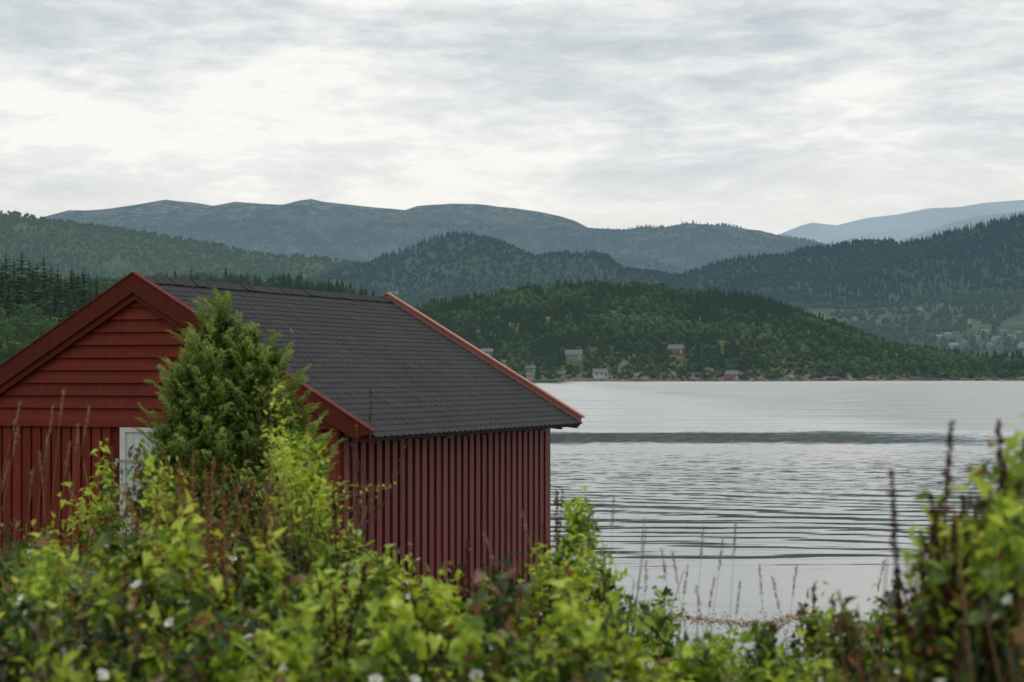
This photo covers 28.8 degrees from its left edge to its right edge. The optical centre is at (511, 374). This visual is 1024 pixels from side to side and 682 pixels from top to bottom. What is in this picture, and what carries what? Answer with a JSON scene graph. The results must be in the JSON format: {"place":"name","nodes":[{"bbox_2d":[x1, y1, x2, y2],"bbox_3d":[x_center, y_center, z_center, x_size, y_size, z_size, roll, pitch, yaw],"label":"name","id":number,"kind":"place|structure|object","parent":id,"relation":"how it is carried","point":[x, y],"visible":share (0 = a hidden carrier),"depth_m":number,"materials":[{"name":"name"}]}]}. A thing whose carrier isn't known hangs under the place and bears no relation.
{"place":"outdoors","nodes":[
{"label":"outdoors","id":0,"kind":"place"},
{"bbox_2d":[0,525,258,675],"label":"grass","id":1,"kind":"structure","parent":0,"point":[48,576],"depth_m":8.70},
{"bbox_2d":[0,214,350,281],"bbox_3d":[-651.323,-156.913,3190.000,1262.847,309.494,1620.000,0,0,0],"label":"wooded ridge","id":2,"kind":"structure","parent":0,"point":[115,259],"depth_m":3297.90,"materials":[{"name":"plant"}]},
{"bbox_2d":[0,210,361,280],"bbox_3d":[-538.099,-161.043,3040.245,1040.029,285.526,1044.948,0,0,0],"label":"ridge forest","id":3,"kind":"object","parent":2,"relation":"on","point":[144,235],"visible":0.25,"depth_m":3344.08,"materials":[{"name":"green plant"}]},
{"bbox_2d":[37,199,830,270],"bbox_3d":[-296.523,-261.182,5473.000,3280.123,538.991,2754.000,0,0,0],"label":"mountain ridge","id":4,"kind":"structure","parent":0,"point":[308,212],"depth_m":5371.00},
{"bbox_2d":[119,217,830,269],"bbox_3d":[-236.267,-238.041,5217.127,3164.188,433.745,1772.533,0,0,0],"label":"mountain forest","id":5,"kind":"object","parent":4,"relation":"on","point":[564,228],"visible":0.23,"depth_m":5296.54,"materials":[{"name":"green plant"}]},
{"bbox_2d":[314,236,675,293],"bbox_3d":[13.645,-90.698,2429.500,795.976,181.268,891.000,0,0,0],"label":"wooded hill","id":6,"kind":"structure","parent":0,"point":[475,270],"depth_m":2442.38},
{"bbox_2d":[304,229,677,293],"bbox_3d":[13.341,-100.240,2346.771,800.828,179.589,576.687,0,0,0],"label":"hill forest","id":7,"kind":"object","parent":6,"relation":"on","point":[353,275],"visible":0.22,"depth_m":2461.26,"materials":[{"name":"green plant"}]},
{"bbox_2d":[0,0,1023,234],"label":"sky","id":8,"kind":"structure","parent":0,"point":[776,117],"materials":[{"name":"white"}]},
{"bbox_2d":[616,259,687,274],"bbox_3d":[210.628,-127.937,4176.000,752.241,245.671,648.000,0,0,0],"label":"wooded hill","id":9,"kind":"structure","parent":0,"point":[650,267],"depth_m":4265.56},
{"bbox_2d":[613,256,688,273],"bbox_3d":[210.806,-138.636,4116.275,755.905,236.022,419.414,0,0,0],"label":"valley forest","id":10,"kind":"object","parent":9,"relation":"on","point":[649,264],"visible":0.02,"depth_m":4273.71,"materials":[{"name":"green plant"}]},
{"bbox_2d":[357,287,1023,356],"bbox_3d":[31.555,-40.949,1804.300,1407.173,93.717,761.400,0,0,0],"label":"valley slope","id":11,"kind":"structure","parent":0,"point":[1012,325],"depth_m":1718.05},
{"bbox_2d":[334,278,1023,358],"bbox_3d":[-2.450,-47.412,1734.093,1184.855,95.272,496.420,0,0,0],"label":"valley forest","id":12,"kind":"object","parent":11,"relation":"on","point":[913,327],"visible":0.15,"depth_m":1783.07,"materials":[{"name":"green plant"}]},
{"bbox_2d":[433,381,1023,667],"bbox_3d":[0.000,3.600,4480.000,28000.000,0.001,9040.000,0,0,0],"label":"water","id":13,"kind":"structure","parent":0,"point":[786,476],"depth_m":69.90,"materials":[{"name":"grey liquid"}]},
{"bbox_2d":[626,604,915,631],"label":"seaweed","id":14,"kind":"object","parent":13,"relation":"on","point":[745,624],"visible":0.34,"depth_m":29.12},
{"bbox_2d":[451,289,1020,380],"bbox_3d":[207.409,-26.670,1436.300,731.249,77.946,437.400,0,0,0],"label":"wooded promontory","id":15,"kind":"structure","parent":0,"point":[578,376],"depth_m":1274.37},
{"bbox_2d":[414,277,1023,373],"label":"promontory forest","id":16,"kind":"object","parent":15,"relation":"on","point":[579,299],"visible":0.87,"depth_m":1362.39,"materials":[{"name":"green plant"}]},
{"bbox_2d":[448,321,1023,378],"bbox_3d":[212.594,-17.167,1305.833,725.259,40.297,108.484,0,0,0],"label":"shore scrub","id":17,"kind":"object","parent":15,"relation":"on","point":[952,372],"visible":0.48,"depth_m":1279.76,"materials":[{"name":"green plant"}]},
{"bbox_2d":[514,366,1023,380],"bbox_3d":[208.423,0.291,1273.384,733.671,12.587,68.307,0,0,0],"label":"shore rock","id":18,"kind":"object","parent":15,"relation":"on","point":[790,377],"visible":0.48,"depth_m":1255.79,"materials":[{"name":"stone"}]},
{"bbox_2d":[666,219,1023,306],"bbox_3d":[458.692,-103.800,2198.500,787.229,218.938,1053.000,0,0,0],"label":"wooded ridge","id":19,"kind":"structure","parent":0,"point":[1020,273],"depth_m":2090.10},
{"bbox_2d":[659,212,1023,309],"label":"ridge forest","id":20,"kind":"object","parent":19,"relation":"on","point":[846,256],"visible":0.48,"depth_m":2184.08,"materials":[{"name":"green plant"}]},
{"bbox_2d":[780,200,1023,245],"bbox_3d":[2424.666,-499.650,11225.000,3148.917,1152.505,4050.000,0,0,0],"label":"distant mountain","id":21,"kind":"structure","parent":0,"point":[897,227],"depth_m":11711.36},
{"bbox_2d":[897,211,1023,243],"bbox_3d":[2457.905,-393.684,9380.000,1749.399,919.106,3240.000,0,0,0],"label":"distant mountain","id":22,"kind":"structure","parent":0,"point":[973,221],"depth_m":9891.90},
{"bbox_3d":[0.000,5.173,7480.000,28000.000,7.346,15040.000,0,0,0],"label":"ground","id":23,"kind":"structure","parent":0,"visible":0},
{"bbox_2d":[0,638,73,681],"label":"stone","id":24,"kind":"object","parent":23,"relation":"on","point":[63,651],"visible":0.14,"depth_m":5.49,"materials":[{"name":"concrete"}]},
{"bbox_2d":[0,517,87,587],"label":"bindweed bush","id":25,"kind":"object","parent":23,"relation":"on","point":[6,542],"visible":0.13,"depth_m":10.46,"materials":[{"name":"green plant"}]},
{"bbox_2d":[0,542,90,662],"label":"bindweed bush","id":26,"kind":"object","parent":23,"relation":"on","point":[4,564],"visible":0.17,"depth_m":7.22,"materials":[{"name":"green plant"}]},
{"bbox_2d":[0,563,144,681],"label":"bindweed bush","id":27,"kind":"object","parent":23,"relation":"on","point":[28,646],"visible":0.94,"depth_m":5.25,"materials":[{"name":"green plant"}]},
{"bbox_2d":[0,512,165,679],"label":"bindweed bush","id":28,"kind":"object","parent":23,"relation":"on","point":[70,585],"visible":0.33,"depth_m":6.77,"materials":[{"name":"green plant"}]},
{"bbox_2d":[19,438,172,600],"bbox_3d":[-1.920,1.273,9.512,0.894,1.944,0.841,0,0,-22],"label":"bindweed bush","id":29,"kind":"object","parent":23,"relation":"on","point":[109,509],"visible":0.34,"depth_m":9.46,"materials":[{"name":"green plant"}]},
{"bbox_2d":[45,419,189,643],"bbox_3d":[-1.770,1.205,9.403,0.711,1.994,0.816,0,0,-34],"label":"bindweed bush","id":30,"kind":"object","parent":23,"relation":"on","point":[147,484],"visible":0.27,"depth_m":9.37,"materials":[{"name":"green plant"}]},
{"bbox_2d":[0,523,249,681],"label":"bindweed bush","id":31,"kind":"object","parent":23,"relation":"on","point":[144,588],"visible":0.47,"depth_m":6.57,"materials":[{"name":"green plant"}]},
{"bbox_2d":[15,554,254,681],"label":"bindweed bush","id":32,"kind":"object","parent":23,"relation":"on","point":[123,642],"visible":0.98,"depth_m":5.19,"materials":[{"name":"green plant"}]},
{"bbox_2d":[120,482,164,655],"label":"rusty fern stalk","id":33,"kind":"object","parent":23,"relation":"on","point":[134,517],"visible":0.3,"depth_m":8.00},
{"bbox_2d":[155,461,198,636],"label":"rusty fern stalk","id":34,"kind":"object","parent":23,"relation":"on","point":[179,482],"visible":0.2,"depth_m":8.29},
{"bbox_2d":[60,488,304,681],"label":"bindweed bush","id":35,"kind":"object","parent":23,"relation":"on","point":[192,555],"visible":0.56,"depth_m":6.46,"materials":[{"name":"green plant"}]},
{"bbox_2d":[101,452,263,667],"bbox_3d":[-1.481,1.264,8.960,0.767,1.832,0.972,0,0,-33],"label":"bindweed bush","id":36,"kind":"object","parent":23,"relation":"on","point":[173,492],"visible":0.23,"depth_m":8.97,"materials":[{"name":"green plant"}]},
{"bbox_2d":[155,443,228,642],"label":"rusty fern stalk","id":37,"kind":"object","parent":23,"relation":"on","point":[193,485],"visible":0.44,"depth_m":8.31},
{"bbox_2d":[174,468,237,610],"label":"rusty fern stalk","id":38,"kind":"object","parent":23,"relation":"on","point":[205,505],"visible":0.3,"depth_m":8.34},
{"bbox_2d":[145,575,270,681],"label":"bindweed bush","id":39,"kind":"object","parent":23,"relation":"on","point":[204,631],"visible":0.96,"depth_m":5.05,"materials":[{"name":"green plant"}]},
{"bbox_2d":[175,460,241,592],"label":"rusty fern stalk","id":40,"kind":"object","parent":23,"relation":"on","point":[213,463],"visible":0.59,"depth_m":8.39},
{"bbox_2d":[158,467,293,681],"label":"bindweed bush","id":41,"kind":"object","parent":23,"relation":"on","point":[245,491],"visible":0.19,"depth_m":8.97,"materials":[{"name":"green plant"}]},
{"bbox_2d":[201,483,255,611],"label":"rusty fern stalk","id":42,"kind":"object","parent":23,"relation":"on","point":[224,528],"visible":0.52,"depth_m":8.27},
{"bbox_2d":[133,286,350,679],"bbox_3d":[-1.895,0.887,13.952,1.678,3.038,1.334,0,0,0],"label":"juniper bush","id":43,"kind":"object","parent":23,"relation":"on","point":[213,384],"visible":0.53,"depth_m":13.87,"materials":[{"name":"green plant"}]},
{"bbox_2d":[227,474,281,664],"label":"rusty fern stalk","id":44,"kind":"object","parent":23,"relation":"on","point":[262,508],"visible":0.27,"depth_m":8.30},
{"bbox_2d":[177,526,348,681],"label":"bindweed bush","id":45,"kind":"object","parent":23,"relation":"on","point":[258,581],"visible":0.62,"depth_m":6.36,"materials":[{"name":"green plant"}]},
{"bbox_2d":[247,502,281,669],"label":"dried dock stalk","id":46,"kind":"object","parent":23,"relation":"on","point":[253,522],"visible":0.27,"depth_m":7.52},
{"bbox_2d":[178,585,353,681],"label":"bindweed bush","id":47,"kind":"object","parent":23,"relation":"on","point":[301,666],"visible":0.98,"depth_m":5.04,"materials":[{"name":"green plant"}]},
{"bbox_2d":[214,329,352,678],"bbox_3d":[-1.091,1.016,9.992,0.778,2.495,0.771,0,0,28],"label":"bindweed bush","id":48,"kind":"object","parent":23,"relation":"on","point":[272,472],"visible":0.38,"depth_m":9.96,"materials":[{"name":"green plant"}]},
{"bbox_2d":[0,272,584,629],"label":"boathouse","id":49,"kind":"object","parent":23,"relation":"on","point":[471,424],"visible":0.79,"depth_m":25.79,"materials":[{"name":"wood"}]},
{"bbox_2d":[115,427,155,596],"bbox_3d":[-4.473,1.880,24.927,1.090,2.440,0.095,0,0,21],"label":"door","id":50,"kind":"structure","parent":49,"relation":"in","point":[128,438],"depth_m":25.05,"materials":[{"name":"white paint"}]},
{"bbox_2d":[229,538,370,681],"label":"bindweed bush","id":51,"kind":"object","parent":23,"relation":"on","point":[324,561],"visible":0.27,"depth_m":6.52,"materials":[{"name":"green plant"}]},
{"bbox_2d":[243,415,395,661],"bbox_3d":[-0.892,1.169,9.032,0.748,1.970,0.892,0,0,0],"label":"bindweed bush","id":52,"kind":"object","parent":23,"relation":"on","point":[300,483],"visible":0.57,"depth_m":8.93,"materials":[{"name":"green plant"}]},
{"bbox_2d":[270,440,376,606],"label":"bindweed bush","id":53,"kind":"object","parent":23,"relation":"on","point":[326,524],"visible":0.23,"depth_m":9.28,"materials":[{"name":"green plant"}]},
{"bbox_2d":[308,490,349,630],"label":"dried dock stalk","id":54,"kind":"object","parent":23,"relation":"on","point":[335,508],"visible":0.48,"depth_m":8.05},
{"bbox_2d":[304,580,359,681],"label":"dried dock stalk","id":55,"kind":"object","parent":23,"relation":"on","point":[330,645],"visible":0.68,"depth_m":5.83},
{"bbox_2d":[280,518,393,676],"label":"bindweed bush","id":56,"kind":"object","parent":23,"relation":"on","point":[352,551],"visible":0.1,"depth_m":8.78,"materials":[{"name":"green plant"}]},
{"bbox_2d":[330,562,368,681],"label":"dried dock stalk","id":57,"kind":"object","parent":23,"relation":"on","point":[362,571],"visible":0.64,"depth_m":5.90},
{"bbox_2d":[252,549,456,681],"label":"bindweed bush","id":58,"kind":"object","parent":23,"relation":"on","point":[373,583],"visible":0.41,"depth_m":6.24,"materials":[{"name":"green plant"}]},
{"bbox_2d":[351,419,377,561],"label":"dried dock stalk","id":59,"kind":"object","parent":23,"relation":"on","point":[355,481],"visible":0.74,"depth_m":10.00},
{"bbox_2d":[350,389,407,579],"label":"dried dock stalk","id":60,"kind":"object","parent":23,"relation":"on","point":[370,443],"visible":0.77,"depth_m":9.92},
{"bbox_2d":[342,538,420,676],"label":"bindweed bush","id":61,"kind":"object","parent":23,"relation":"on","point":[397,567],"visible":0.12,"depth_m":8.47,"materials":[{"name":"green plant"}]},
{"bbox_2d":[312,588,465,681],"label":"bindweed bush","id":62,"kind":"object","parent":23,"relation":"on","point":[396,631],"visible":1,"depth_m":5.07,"materials":[{"name":"green plant"}]},
{"bbox_2d":[383,543,434,675],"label":"bindweed bush","id":63,"kind":"object","parent":23,"relation":"on","point":[403,573],"visible":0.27,"depth_m":8.54,"materials":[{"name":"green plant"}]},
{"bbox_2d":[449,565,473,636],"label":"dried dock stalk","id":64,"kind":"object","parent":23,"relation":"on","point":[453,582],"visible":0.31,"depth_m":7.81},
{"bbox_2d":[400,561,530,675],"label":"bindweed bush","id":65,"kind":"object","parent":23,"relation":"on","point":[458,573],"visible":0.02,"depth_m":8.21,"materials":[{"name":"green plant"}]},
{"bbox_2d":[361,563,583,681],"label":"bindweed bush","id":66,"kind":"object","parent":23,"relation":"on","point":[432,619],"visible":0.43,"depth_m":6.21,"materials":[{"name":"green plant"}]},
{"bbox_2d":[407,566,549,681],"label":"bindweed bush","id":67,"kind":"object","parent":23,"relation":"on","point":[482,637],"visible":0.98,"depth_m":5.06,"materials":[{"name":"green plant"}]},
{"bbox_2d":[435,551,557,681],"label":"bindweed bush","id":68,"kind":"object","parent":23,"relation":"on","point":[526,621],"visible":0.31,"depth_m":6.36,"materials":[{"name":"green plant"}]},
{"bbox_2d":[452,563,555,681],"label":"bindweed bush","id":69,"kind":"object","parent":23,"relation":"on","point":[488,591],"visible":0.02,"depth_m":8.38,"materials":[{"name":"green plant"}]},
{"bbox_2d":[473,542,616,677],"bbox_3d":[0.131,1.454,8.618,0.633,1.460,0.891,0,0,-13],"label":"bindweed bush","id":70,"kind":"object","parent":23,"relation":"on","point":[541,577],"visible":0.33,"depth_m":8.54,"materials":[{"name":"green plant"}]},
{"bbox_2d":[539,488,564,592],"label":"dried dock stalk","id":71,"kind":"object","parent":23,"relation":"on","point":[556,502],"visible":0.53,"depth_m":8.62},
{"bbox_2d":[467,596,663,681],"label":"bindweed bush","id":72,"kind":"object","parent":23,"relation":"on","point":[579,625],"visible":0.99,"depth_m":5.06,"materials":[{"name":"green plant"}]},
{"bbox_2d":[490,558,645,681],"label":"bindweed bush","id":73,"kind":"object","parent":23,"relation":"on","point":[568,589],"visible":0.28,"depth_m":6.57,"materials":[{"name":"green plant"}]},
{"bbox_2d":[479,486,672,674],"bbox_3d":[0.262,1.337,8.630,0.918,1.717,0.870,0,0,40],"label":"bindweed bush","id":74,"kind":"object","parent":23,"relation":"on","point":[576,523],"visible":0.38,"depth_m":8.54,"materials":[{"name":"green plant"}]},
{"bbox_2d":[549,582,675,681],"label":"bindweed bush","id":75,"kind":"object","parent":23,"relation":"on","point":[623,650],"visible":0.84,"depth_m":6.13,"materials":[{"name":"green plant"}]},
{"bbox_2d":[582,550,683,672],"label":"bindweed bush","id":76,"kind":"object","parent":23,"relation":"on","point":[629,597],"visible":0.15,"depth_m":8.75,"materials":[{"name":"green plant"}]},
{"bbox_2d":[591,576,710,681],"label":"bindweed bush","id":77,"kind":"object","parent":23,"relation":"on","point":[662,634],"visible":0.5,"depth_m":8.33,"materials":[{"name":"green plant"}]},
{"bbox_2d":[642,630,729,681],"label":"bindweed bush","id":78,"kind":"object","parent":23,"relation":"on","point":[686,652],"visible":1,"depth_m":5.84,"materials":[{"name":"green plant"}]},
{"bbox_2d":[672,621,748,681],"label":"bindweed bush","id":79,"kind":"object","parent":23,"relation":"on","point":[722,652],"visible":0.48,"depth_m":7.91,"materials":[{"name":"green plant"}]},
{"bbox_2d":[671,625,806,681],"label":"bindweed bush","id":80,"kind":"object","parent":23,"relation":"on","point":[741,663],"visible":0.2,"depth_m":7.57,"materials":[{"name":"green plant"}]},
{"bbox_2d":[715,618,818,681],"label":"bindweed bush","id":81,"kind":"object","parent":23,"relation":"on","point":[766,670],"visible":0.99,"depth_m":5.69,"materials":[{"name":"green plant"}]},
{"bbox_2d":[795,581,818,674],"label":"dried dock stalk","id":82,"kind":"object","parent":23,"relation":"on","point":[814,599],"visible":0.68,"depth_m":7.38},
{"bbox_2d":[746,580,872,681],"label":"bindweed bush","id":83,"kind":"object","parent":23,"relation":"on","point":[812,621],"visible":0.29,"depth_m":7.36,"materials":[{"name":"green plant"}]},
{"bbox_2d":[791,596,893,681],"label":"bindweed bush","id":84,"kind":"object","parent":23,"relation":"on","point":[834,647],"visible":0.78,"depth_m":5.67,"materials":[{"name":"green plant"}]},
{"bbox_2d":[837,583,913,681],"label":"bindweed bush","id":85,"kind":"object","parent":23,"relation":"on","point":[869,627],"visible":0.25,"depth_m":7.15,"materials":[{"name":"green plant"}]},
{"bbox_2d":[857,576,916,681],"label":"bindweed bush","id":86,"kind":"object","parent":23,"relation":"on","point":[890,605],"visible":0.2,"depth_m":5.58,"materials":[{"name":"green plant"}]},
{"bbox_2d":[817,488,968,681],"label":"bindweed bush","id":87,"kind":"object","parent":23,"relation":"on","point":[913,570],"visible":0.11,"depth_m":4.71,"materials":[{"name":"green plant"}]},
{"bbox_2d":[818,550,978,681],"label":"bindweed bush","id":88,"kind":"object","parent":23,"relation":"on","point":[940,650],"visible":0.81,"depth_m":4.37,"materials":[{"name":"green plant"}]},
{"bbox_2d":[886,466,946,681],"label":"dried dock stalk","id":89,"kind":"object","parent":23,"relation":"on","point":[898,595],"visible":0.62,"depth_m":4.57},
{"bbox_2d":[812,486,1021,681],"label":"bindweed bush","id":90,"kind":"object","parent":23,"relation":"on","point":[977,575],"visible":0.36,"depth_m":4.42,"materials":[{"name":"green plant"}]},
{"bbox_2d":[837,464,1006,681],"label":"bindweed bush","id":91,"kind":"object","parent":23,"relation":"on","point":[968,468],"visible":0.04,"depth_m":4.78,"materials":[{"name":"green plant"}]},
{"bbox_2d":[896,516,973,681],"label":"dried dock stalk","id":92,"kind":"object","parent":23,"relation":"on","point":[954,567],"visible":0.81,"depth_m":4.34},
{"bbox_2d":[852,474,1023,681],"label":"bindweed bush","id":93,"kind":"object","parent":23,"relation":"on","point":[1010,652],"visible":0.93,"depth_m":4.25,"materials":[{"name":"green plant"}]},
{"bbox_2d":[918,490,972,671],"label":"dried dock stalk","id":94,"kind":"object","parent":23,"relation":"on","point":[962,504],"visible":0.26,"depth_m":4.58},
{"bbox_2d":[920,550,987,681],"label":"dried dock stalk","id":95,"kind":"object","parent":23,"relation":"on","point":[965,563],"visible":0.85,"depth_m":4.34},
{"bbox_2d":[915,491,997,681],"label":"dried dock stalk","id":96,"kind":"object","parent":23,"relation":"on","point":[937,556],"visible":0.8,"depth_m":4.37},
{"bbox_2d":[892,429,1023,681],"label":"bindweed bush","id":97,"kind":"object","parent":23,"relation":"on","point":[981,503],"visible":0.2,"depth_m":4.56,"materials":[{"name":"green plant"}]},
{"bbox_2d":[936,419,990,610],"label":"dried dock stalk","id":98,"kind":"object","parent":23,"relation":"on","point":[947,466],"visible":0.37,"depth_m":4.58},
{"bbox_2d":[959,413,1023,677],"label":"bindweed bush","id":99,"kind":"object","parent":23,"relation":"on","point":[1010,460],"visible":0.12,"depth_m":4.71,"materials":[{"name":"green plant"}]},
{"bbox_2d":[992,419,1023,671],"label":"dried dock stalk","id":100,"kind":"object","parent":23,"relation":"on","point":[1001,442],"visible":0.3,"depth_m":4.66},
{"bbox_2d":[998,461,1023,677],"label":"dried dock stalk","id":101,"kind":"object","parent":23,"relation":"on","point":[1003,473],"visible":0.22,"depth_m":4.46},
{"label":"wooded shore","id":102,"kind":"structure","parent":0,"visible":0},
{"bbox_2d":[0,268,374,299],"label":"shore forest","id":103,"kind":"object","parent":102,"relation":"on","point":[232,278],"visible":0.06,"depth_m":677.78,"materials":[{"name":"green plant"}]},
{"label":"wooded shore","id":104,"kind":"structure","parent":0,"visible":0},
{"bbox_2d":[1,264,34,340],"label":"spruce tree","id":105,"kind":"object","parent":104,"relation":"on","point":[16,300],"visible":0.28,"depth_m":292.29,"materials":[{"name":"green plant"}]},
{"bbox_2d":[6,249,40,315],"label":"spruce tree","id":106,"kind":"object","parent":104,"relation":"on","point":[24,278],"visible":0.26,"depth_m":334.17,"materials":[{"name":"green plant"}]},
{"bbox_2d":[0,303,54,363],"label":"birch tree","id":107,"kind":"object","parent":104,"relation":"on","point":[8,340],"visible":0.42,"depth_m":264.64,"materials":[{"name":"green plant"}]},
{"bbox_2d":[15,271,48,337],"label":"spruce tree","id":108,"kind":"object","parent":104,"relation":"on","point":[33,291],"visible":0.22,"depth_m":306.11,"materials":[{"name":"green plant"}]},
{"bbox_2d":[34,259,55,308],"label":"spruce tree","id":109,"kind":"object","parent":104,"relation":"on","point":[44,280],"visible":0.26,"depth_m":360.32,"materials":[{"name":"green plant"}]},
{"bbox_2d":[41,283,65,335],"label":"spruce tree","id":110,"kind":"object","parent":104,"relation":"on","point":[54,299],"visible":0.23,"depth_m":304.47,"materials":[{"name":"green plant"}]},
{"bbox_2d":[44,270,68,318],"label":"spruce tree","id":111,"kind":"object","parent":104,"relation":"on","point":[61,293],"visible":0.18,"depth_m":357.33,"materials":[{"name":"green plant"}]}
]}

